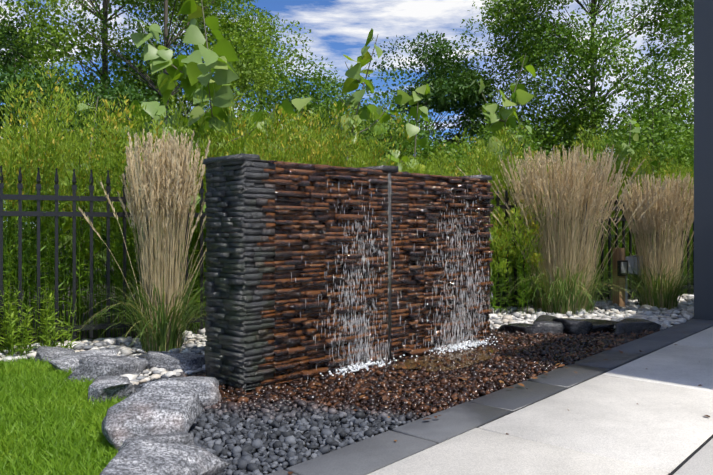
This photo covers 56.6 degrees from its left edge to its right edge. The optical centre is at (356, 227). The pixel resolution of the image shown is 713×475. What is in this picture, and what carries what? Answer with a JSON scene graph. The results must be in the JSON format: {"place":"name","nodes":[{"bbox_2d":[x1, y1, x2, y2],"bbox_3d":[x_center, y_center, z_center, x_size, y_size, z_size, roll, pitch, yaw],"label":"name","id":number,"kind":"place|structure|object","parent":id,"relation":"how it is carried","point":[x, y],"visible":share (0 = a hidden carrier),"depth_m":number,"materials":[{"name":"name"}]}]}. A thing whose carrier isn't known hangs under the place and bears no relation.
{"place":"outdoors","nodes":[
{"label":"outdoors","id":0,"kind":"place"},
{"bbox_2d":[61,130,208,351],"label":"reed grass","id":1,"kind":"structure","parent":0,"point":[167,268],"depth_m":4.48,"materials":[{"name":"beige plant"}]},
{"bbox_2d":[78,127,210,254],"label":"grass plumes","id":2,"kind":"object","parent":1,"relation":"attached to","point":[161,171],"visible":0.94,"depth_m":4.45,"materials":[{"name":"beige plant"}]},
{"bbox_2d":[7,0,312,150],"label":"locust tree","id":3,"kind":"object","parent":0,"point":[255,46],"depth_m":16.82,"materials":[{"name":"green plant"}]},
{"bbox_2d":[0,0,693,225],"label":"sky","id":4,"kind":"structure","parent":0,"point":[338,28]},
{"bbox_2d":[3,232,693,346],"bbox_3d":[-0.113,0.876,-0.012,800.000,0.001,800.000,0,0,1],"label":"ground","id":5,"kind":"structure","parent":0,"point":[82,336],"depth_m":6.69,"materials":[{"name":"plant"}]},
{"bbox_2d":[3,58,69,276],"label":"stems","id":6,"kind":"object","parent":5,"relation":"on","point":[17,160],"visible":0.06,"depth_m":10.60,"materials":[{"name":"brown plant"}]},
{"bbox_2d":[0,270,79,359],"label":"border plants","id":7,"kind":"object","parent":5,"relation":"on","point":[48,341],"depth_m":4.41,"materials":[{"name":"green plant"}]},
{"bbox_2d":[0,59,121,282],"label":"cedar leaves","id":8,"kind":"object","parent":5,"relation":"on","point":[10,76],"visible":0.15,"depth_m":10.19,"materials":[{"name":"green plant"}]},
{"bbox_2d":[51,97,105,324],"bbox_3d":[-2.397,-0.144,5.711,0.485,2.032,0.438,0,0,-20],"label":"plant stem","id":9,"kind":"object","parent":5,"relation":"on","point":[77,279],"visible":0.29,"depth_m":5.73,"materials":[{"name":"plant"}]},
{"bbox_2d":[30,103,122,267],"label":"poplar sapling leaves","id":10,"kind":"object","parent":9,"relation":"attached to","point":[67,221],"visible":0.4,"depth_m":5.72,"materials":[{"name":"green plant"}]},
{"bbox_2d":[0,0,188,246],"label":"tree","id":11,"kind":"object","parent":5,"relation":"on","point":[105,14],"visible":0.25,"depth_m":19.08,"materials":[{"name":"brown plant"}]},
{"bbox_2d":[0,0,249,144],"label":"tree","id":12,"kind":"object","parent":11,"relation":"attached to","point":[134,81],"visible":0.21,"depth_m":17.38,"materials":[{"name":"green plant"}]},
{"bbox_2d":[1,339,201,380],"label":"pebble bed","id":13,"kind":"object","parent":5,"relation":"on","point":[134,353],"depth_m":4.59,"materials":[{"name":"grey"}]},
{"bbox_2d":[65,355,148,381],"bbox_3d":[-1.411,0.810,3.720,0.462,0.181,0.205,0,0,-18],"label":"granite boulder","id":14,"kind":"object","parent":13,"relation":"on","point":[92,367],"visible":0.58,"depth_m":3.67,"materials":[{"name":"grey stone"}]},
{"bbox_2d":[3,75,204,283],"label":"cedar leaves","id":15,"kind":"object","parent":5,"relation":"on","point":[108,97],"visible":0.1,"depth_m":10.99,"materials":[{"name":"green plant"}]},
{"bbox_2d":[111,0,321,266],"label":"tree","id":16,"kind":"object","parent":5,"relation":"on","point":[209,91],"visible":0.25,"depth_m":6.04,"materials":[{"name":"green plant"}]},
{"bbox_2d":[144,16,278,235],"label":"poplar sapling petioles","id":17,"kind":"object","parent":16,"relation":"attached to","point":[203,86],"visible":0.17,"depth_m":6.06,"materials":[{"name":"green plant"}]},
{"bbox_2d":[173,87,328,264],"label":"shrub leaves","id":18,"kind":"object","parent":5,"relation":"on","point":[253,98],"visible":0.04,"depth_m":12.47,"materials":[{"name":"green plant"}]},
{"bbox_2d":[231,31,329,121],"bbox_3d":[-3.007,-2.729,20.653,4.704,7.200,5.240,0,0,17],"label":"left bwood tree","id":19,"kind":"object","parent":5,"relation":"on","point":[273,106],"visible":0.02,"depth_m":21.01,"materials":[{"name":"brown plant"}]},
{"bbox_2d":[156,34,371,157],"bbox_3d":[-3.042,-3.387,20.887,7.396,5.738,6.475,0,0,1],"label":"tree","id":20,"kind":"object","parent":19,"relation":"attached to","point":[326,104],"visible":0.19,"depth_m":19.44,"materials":[{"name":"green plant"}]},
{"bbox_2d":[0,69,693,344],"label":"goldenrod thicket","id":21,"kind":"object","parent":5,"relation":"on","point":[98,307],"depth_m":5.34,"materials":[{"name":"green plant"}]},
{"bbox_2d":[0,61,693,237],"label":"goldenrod thicket plumes","id":22,"kind":"object","parent":21,"relation":"attached to","point":[4,153],"visible":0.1,"depth_m":5.57,"materials":[{"name":"green plant"}]},
{"bbox_2d":[0,166,693,343],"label":"iron fence","id":23,"kind":"object","parent":5,"relation":"on","point":[56,197],"visible":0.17,"depth_m":4.83,"materials":[{"name":"black metal"}]},
{"bbox_2d":[335,35,391,165],"bbox_3d":[-0.174,-0.543,6.684,1.092,2.834,0.364,0,0,-20],"label":"plant stem","id":24,"kind":"object","parent":5,"relation":"on","point":[363,84],"visible":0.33,"depth_m":6.67,"materials":[{"name":"green plant"}]},
{"bbox_2d":[342,37,395,166],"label":"poplar sapling petioles","id":25,"kind":"object","parent":24,"relation":"attached to","point":[364,77],"visible":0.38,"depth_m":6.67,"materials":[{"name":"green plant"}]},
{"bbox_2d":[327,28,412,169],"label":"poplar sapling leaves","id":26,"kind":"object","parent":24,"relation":"attached to","point":[351,83],"visible":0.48,"depth_m":6.67,"materials":[{"name":"green plant"}]},
{"bbox_2d":[194,358,554,474],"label":"pebbles","id":27,"kind":"object","parent":5,"relation":"on","point":[340,419],"depth_m":2.85,"materials":[{"name":"black stone"}]},
{"bbox_2d":[102,378,204,450],"bbox_3d":[-0.829,0.792,2.684,0.353,0.290,0.477,0,0,21],"label":"granite boulder","id":28,"kind":"object","parent":27,"relation":"on","point":[163,406],"visible":0.79,"depth_m":2.64,"materials":[{"name":"grey stone"}]},
{"bbox_2d":[99,438,229,474],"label":"granite boulder","id":29,"kind":"object","parent":27,"relation":"on","point":[136,456],"visible":1,"depth_m":2.13,"materials":[{"name":"grey stone"}]},
{"bbox_2d":[203,153,493,390],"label":"fountain wall","id":30,"kind":"structure","parent":27,"relation":"on","point":[269,229],"depth_m":3.81,"materials":[{"name":"stone"}]},
{"bbox_2d":[125,327,660,474],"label":"gravel stones","id":31,"kind":"object","parent":27,"relation":"on","point":[237,405],"visible":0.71,"depth_m":3.24,"materials":[{"name":"grey gravel"}]},
{"bbox_2d":[139,376,220,406],"bbox_3d":[-0.859,0.813,3.263,0.405,0.167,0.357,0,0,1],"label":"granite boulder","id":32,"kind":"object","parent":31,"relation":"on","point":[207,388],"visible":0.38,"depth_m":3.15,"materials":[{"name":"grey stone"}]},
{"bbox_2d":[320,337,497,375],"bbox_3d":[0.447,0.822,4.285,1.782,0.042,0.170,0,0,-44],"label":"splash foam","id":33,"kind":"object","parent":31,"relation":"on","point":[454,347],"visible":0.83,"depth_m":4.39,"materials":[{"name":"white"}]},
{"bbox_2d":[390,347,497,370],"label":"splash pool","id":34,"kind":"structure","parent":31,"relation":"on","point":[482,356],"depth_m":4.18,"materials":[{"name":"brown liquid"}]},
{"bbox_2d":[277,333,644,419],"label":"gravel leaf litter","id":35,"kind":"object","parent":31,"relation":"on","point":[460,390],"visible":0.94,"depth_m":3.65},
{"bbox_2d":[497,323,533,333],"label":"black rock","id":36,"kind":"object","parent":31,"relation":"on","point":[523,327],"visible":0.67,"depth_m":5.30,"materials":[{"name":"black stone"}]},
{"bbox_2d":[530,315,564,334],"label":"black rock","id":37,"kind":"object","parent":31,"relation":"on","point":[545,323],"visible":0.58,"depth_m":5.26,"materials":[{"name":"grey stone"}]},
{"bbox_2d":[580,319,615,331],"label":"black rock","id":38,"kind":"object","parent":31,"relation":"on","point":[603,325],"visible":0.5,"depth_m":5.34,"materials":[{"name":"black stone"}]},
{"bbox_2d":[553,318,592,333],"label":"black rock","id":39,"kind":"object","parent":27,"relation":"on","point":[574,326],"visible":0.73,"depth_m":5.24,"materials":[{"name":"black stone"}]},
{"bbox_2d":[399,93,418,171],"bbox_3d":[0.485,-0.319,7.180,0.414,2.382,0.464,0,0,-24],"label":"plant stem","id":40,"kind":"object","parent":5,"relation":"on","point":[415,135],"visible":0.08,"depth_m":7.05,"materials":[{"name":"green plant"}]},
{"bbox_2d":[388,84,429,170],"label":"poplar sapling leaves","id":41,"kind":"object","parent":40,"relation":"attached to","point":[411,130],"visible":0.27,"depth_m":7.02,"materials":[{"name":"green plant"}]},
{"bbox_2d":[335,90,495,176],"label":"shrub leaves","id":42,"kind":"object","parent":5,"relation":"on","point":[406,145],"visible":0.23,"depth_m":12.13,"materials":[{"name":"green plant"}]},
{"bbox_2d":[387,56,475,158],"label":"tree branches","id":43,"kind":"object","parent":5,"relation":"on","point":[438,114],"visible":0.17,"depth_m":22.70,"materials":[{"name":"brown plant"}]},
{"bbox_2d":[346,30,498,161],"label":"tree leaves","id":44,"kind":"object","parent":43,"relation":"attached to","point":[464,94],"visible":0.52,"depth_m":21.65,"materials":[{"name":"green plant"}]},
{"bbox_2d":[267,319,712,474],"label":"patio border","id":45,"kind":"object","parent":5,"relation":"on","point":[371,454],"visible":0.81,"depth_m":2.98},
{"bbox_2d":[693,0,712,319],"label":"pergola frame","id":46,"kind":"object","parent":45,"relation":"on","point":[703,159],"visible":1,"depth_m":6.09,"materials":[{"name":"grey metal"}]},
{"bbox_2d":[479,54,525,243],"bbox_3d":[1.322,-0.543,7.361,1.569,2.834,0.481,0,0,12],"label":"cottonwood sapling","id":47,"kind":"object","parent":5,"relation":"on","point":[501,120],"visible":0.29,"depth_m":7.41,"materials":[{"name":"green plant"}]},
{"bbox_2d":[432,55,558,257],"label":"leaves","id":48,"kind":"object","parent":47,"relation":"attached to","point":[520,95],"visible":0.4,"depth_m":7.35,"materials":[{"name":"green plant"}]},
{"bbox_2d":[437,113,611,270],"bbox_3d":[3.328,-0.578,13.500,4.356,3.506,4.487,0,0,1],"label":"shrub","id":49,"kind":"object","parent":5,"relation":"on","point":[489,135],"visible":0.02,"depth_m":13.16,"materials":[{"name":"green plant"}]},
{"bbox_2d":[367,326,712,474],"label":"patio slabs","id":50,"kind":"structure","parent":5,"relation":"on","point":[604,424],"depth_m":2.74,"materials":[{"name":"concrete"}]},
{"bbox_2d":[288,344,709,474],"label":"fallen leaves","id":51,"kind":"object","parent":50,"relation":"on","point":[289,473],"visible":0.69,"depth_m":2.94,"materials":[{"name":"brown plant"}]},
{"bbox_2d":[623,119,649,255],"bbox_3d":[3.481,-0.294,8.238,0.395,2.331,0.442,0,0,-27],"label":"plant stem","id":52,"kind":"object","parent":5,"relation":"on","point":[628,179],"visible":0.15,"depth_m":8.45,"materials":[{"name":"plant"}]},
{"bbox_2d":[613,118,657,251],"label":"poplar sapling leaves","id":53,"kind":"object","parent":52,"relation":"attached to","point":[636,138],"visible":0.4,"depth_m":8.39,"materials":[{"name":"green plant"}]},
{"bbox_2d":[581,97,693,258],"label":"shrub leaves","id":54,"kind":"object","parent":5,"relation":"on","point":[658,136],"visible":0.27,"depth_m":13.63,"materials":[{"name":"green plant"}]},
{"bbox_2d":[645,107,693,177],"bbox_3d":[6.468,-0.823,13.851,2.929,3.411,2.859,0,0,-28],"label":"trunk","id":55,"kind":"object","parent":5,"relation":"on","point":[653,139],"visible":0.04,"depth_m":13.84,"materials":[{"name":"brown plant"}]},
{"bbox_3d":[-11.967,-3.129,22.706,5.240,8.000,6.587,0,0,1],"label":"tree wood","id":56,"kind":"object","parent":5,"relation":"on","visible":0},
{"bbox_2d":[0,8,120,162],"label":"tree","id":57,"kind":"object","parent":56,"relation":"on","point":[11,45],"visible":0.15,"depth_m":21.23,"materials":[{"name":"green plant"}]},
{"bbox_3d":[12.242,-1.425,24.311,5.588,4.609,4.810,0,0,1],"label":"tree wood","id":58,"kind":"object","parent":5,"relation":"on","visible":0},
{"bbox_2d":[659,122,693,166],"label":"tree leaves","id":59,"kind":"object","parent":58,"relation":"on","point":[686,136],"visible":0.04,"depth_m":24.21,"materials":[{"name":"green plant"}]},
{"label":"lawn soil","id":60,"kind":"structure","parent":5,"relation":"on","visible":0},
{"bbox_2d":[0,355,126,474],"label":"lawn grass","id":61,"kind":"structure","parent":60,"relation":"on","point":[51,418],"depth_m":2.83,"materials":[{"name":"green plant"}]},
{"bbox_2d":[88,376,136,403],"bbox_3d":[-1.206,0.817,3.308,0.251,0.141,0.244,0,0,1],"label":"granite boulder","id":62,"kind":"object","parent":60,"relation":"on","point":[104,387],"visible":0.67,"depth_m":3.23,"materials":[{"name":"grey stone"}]},
{"bbox_2d":[118,432,194,450],"bbox_3d":[-0.750,0.824,2.448,0.294,0.101,0.159,0,0,-33],"label":"granite boulder","id":63,"kind":"object","parent":60,"relation":"on","point":[185,438],"visible":0.19,"depth_m":2.46,"materials":[{"name":"grey stone"}]},
{"label":"pebble bed","id":64,"kind":"object","parent":5,"relation":"on","visible":0},
{"bbox_2d":[0,293,693,384],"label":"river pebbles","id":65,"kind":"object","parent":64,"relation":"on","point":[682,312],"visible":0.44,"depth_m":5.83,"materials":[{"name":"white stone"}]},
{"bbox_2d":[35,346,74,363],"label":"granite boulder","id":66,"kind":"object","parent":65,"relation":"on","point":[49,352],"visible":0.6,"depth_m":4.21,"materials":[{"name":"grey stone"}]},
{"bbox_2d":[48,349,117,371],"bbox_3d":[-1.649,0.820,4.007,0.406,0.125,0.229,0,0,-27],"label":"granite boulder","id":67,"kind":"object","parent":65,"relation":"on","point":[67,361],"visible":0.4,"depth_m":3.94,"materials":[{"name":"grey stone"}]},
{"bbox_2d":[146,351,204,375],"bbox_3d":[-1.079,0.818,3.953,0.469,0.134,0.262,0,0,14],"label":"granite boulder","id":68,"kind":"object","parent":65,"relation":"on","point":[172,361],"visible":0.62,"depth_m":3.88,"materials":[{"name":"grey stone"}]},
{"bbox_2d":[489,197,548,313],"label":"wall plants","id":69,"kind":"object","parent":65,"relation":"on","point":[521,296],"depth_m":6.41,"materials":[{"name":"green plant"}]},
{"bbox_2d":[484,191,554,274],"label":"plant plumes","id":70,"kind":"object","parent":69,"relation":"attached to","point":[506,234],"depth_m":6.37,"materials":[{"name":"green plant"}]},
{"bbox_2d":[464,145,646,313],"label":"reed grass stems","id":71,"kind":"object","parent":65,"relation":"on","point":[566,245],"visible":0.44,"depth_m":6.47,"materials":[{"name":"beige plant"}]},
{"bbox_2d":[456,143,667,232],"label":"reed grass plumes","id":72,"kind":"object","parent":71,"relation":"attached to","point":[572,165],"visible":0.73,"depth_m":6.37,"materials":[{"name":"beige plant"}]},
{"bbox_2d":[491,258,646,313],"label":"reed grass leaves","id":73,"kind":"object","parent":65,"relation":"on","point":[557,304],"visible":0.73,"depth_m":6.39,"materials":[{"name":"green plant"}]},
{"bbox_2d":[612,248,624,308],"bbox_3d":[2.775,0.541,6.996,0.122,0.660,0.122,0,0,1],"label":"wooden post","id":74,"kind":"object","parent":65,"relation":"on","point":[618,298],"visible":0.57,"depth_m":6.97,"materials":[{"name":"brown wood"}]},
{"bbox_2d":[625,256,636,305],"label":"outlet boxes","id":75,"kind":"object","parent":65,"relation":"on","point":[630,259],"visible":0.4,"depth_m":7.01,"materials":[{"name":"grey plastic"}]},
{"bbox_2d":[621,262,626,272],"bbox_3d":[2.799,0.413,6.922,0.076,0.115,0.042,0,0,1],"label":"outlet timer face","id":76,"kind":"object","parent":75,"relation":"attached to","point":[624,267],"visible":0.93,"depth_m":6.92},
{"bbox_2d":[617,260,639,304],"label":"outlet timer cables","id":77,"kind":"object","parent":75,"relation":"attached to","point":[619,266],"visible":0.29,"depth_m":6.92,"materials":[{"name":"black plastic"}]},
{"bbox_2d":[629,255,642,274],"bbox_3d":[2.994,0.396,7.086,0.068,0.200,0.115,0,0,-27],"label":"outlet cover","id":78,"kind":"object","parent":75,"relation":"attached to","point":[638,257],"visible":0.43,"depth_m":7.03,"materials":[{"name":"grey plastic"}]},
{"bbox_2d":[599,256,693,309],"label":"reed grass blades","id":79,"kind":"object","parent":65,"relation":"on","point":[666,297],"visible":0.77,"depth_m":6.77,"materials":[{"name":"green plant"}]},
{"bbox_2d":[601,175,693,308],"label":"reed grass stems","id":80,"kind":"object","parent":65,"relation":"on","point":[668,255],"visible":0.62,"depth_m":6.83,"materials":[{"name":"beige plant"}]},
{"bbox_2d":[595,171,693,246],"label":"reed grass plumes","id":81,"kind":"object","parent":80,"relation":"on","point":[665,192],"visible":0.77,"depth_m":6.75,"materials":[{"name":"beige plant"}]},
{"bbox_2d":[614,318,660,334],"bbox_3d":[2.349,0.818,5.463,0.276,0.138,0.795,0,0,33],"label":"black rock","id":82,"kind":"object","parent":64,"relation":"on","point":[629,325],"visible":0.83,"depth_m":5.31,"materials":[{"name":"grey stone"}]},
{"bbox_3d":[-7.196,-6.129,33.123,7.329,14.000,8.258,0,0,1],"label":"tree wood","id":83,"kind":"object","parent":5,"relation":"on","visible":0},
{"bbox_2d":[83,0,302,115],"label":"tree","id":84,"kind":"object","parent":83,"relation":"on","point":[169,11],"visible":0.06,"depth_m":31.70,"materials":[{"name":"green plant"}]},
{"bbox_3d":[-0.902,-1.929,24.076,4.916,5.600,4.915,0,0,1],"label":"tree wood","id":85,"kind":"object","parent":5,"relation":"on","visible":0},
{"bbox_2d":[265,95,398,161],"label":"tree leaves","id":86,"kind":"object","parent":85,"relation":"on","point":[327,119],"depth_m":22.61,"materials":[{"name":"green plant"}]},
{"bbox_2d":[291,182,492,379],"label":"falling water","id":87,"kind":"structure","parent":0,"point":[443,327],"depth_m":4.36,"materials":[{"name":"white liquid"}]},
{"bbox_2d":[285,326,712,474],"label":"patio joint sand","id":88,"kind":"structure","parent":0,"point":[679,466],"depth_m":2.69,"materials":[{"name":"black"}]},
{"bbox_2d":[450,0,693,241],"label":"poplar tree","id":89,"kind":"object","parent":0,"point":[540,48],"depth_m":19.97,"materials":[{"name":"green plant"}]}
]}

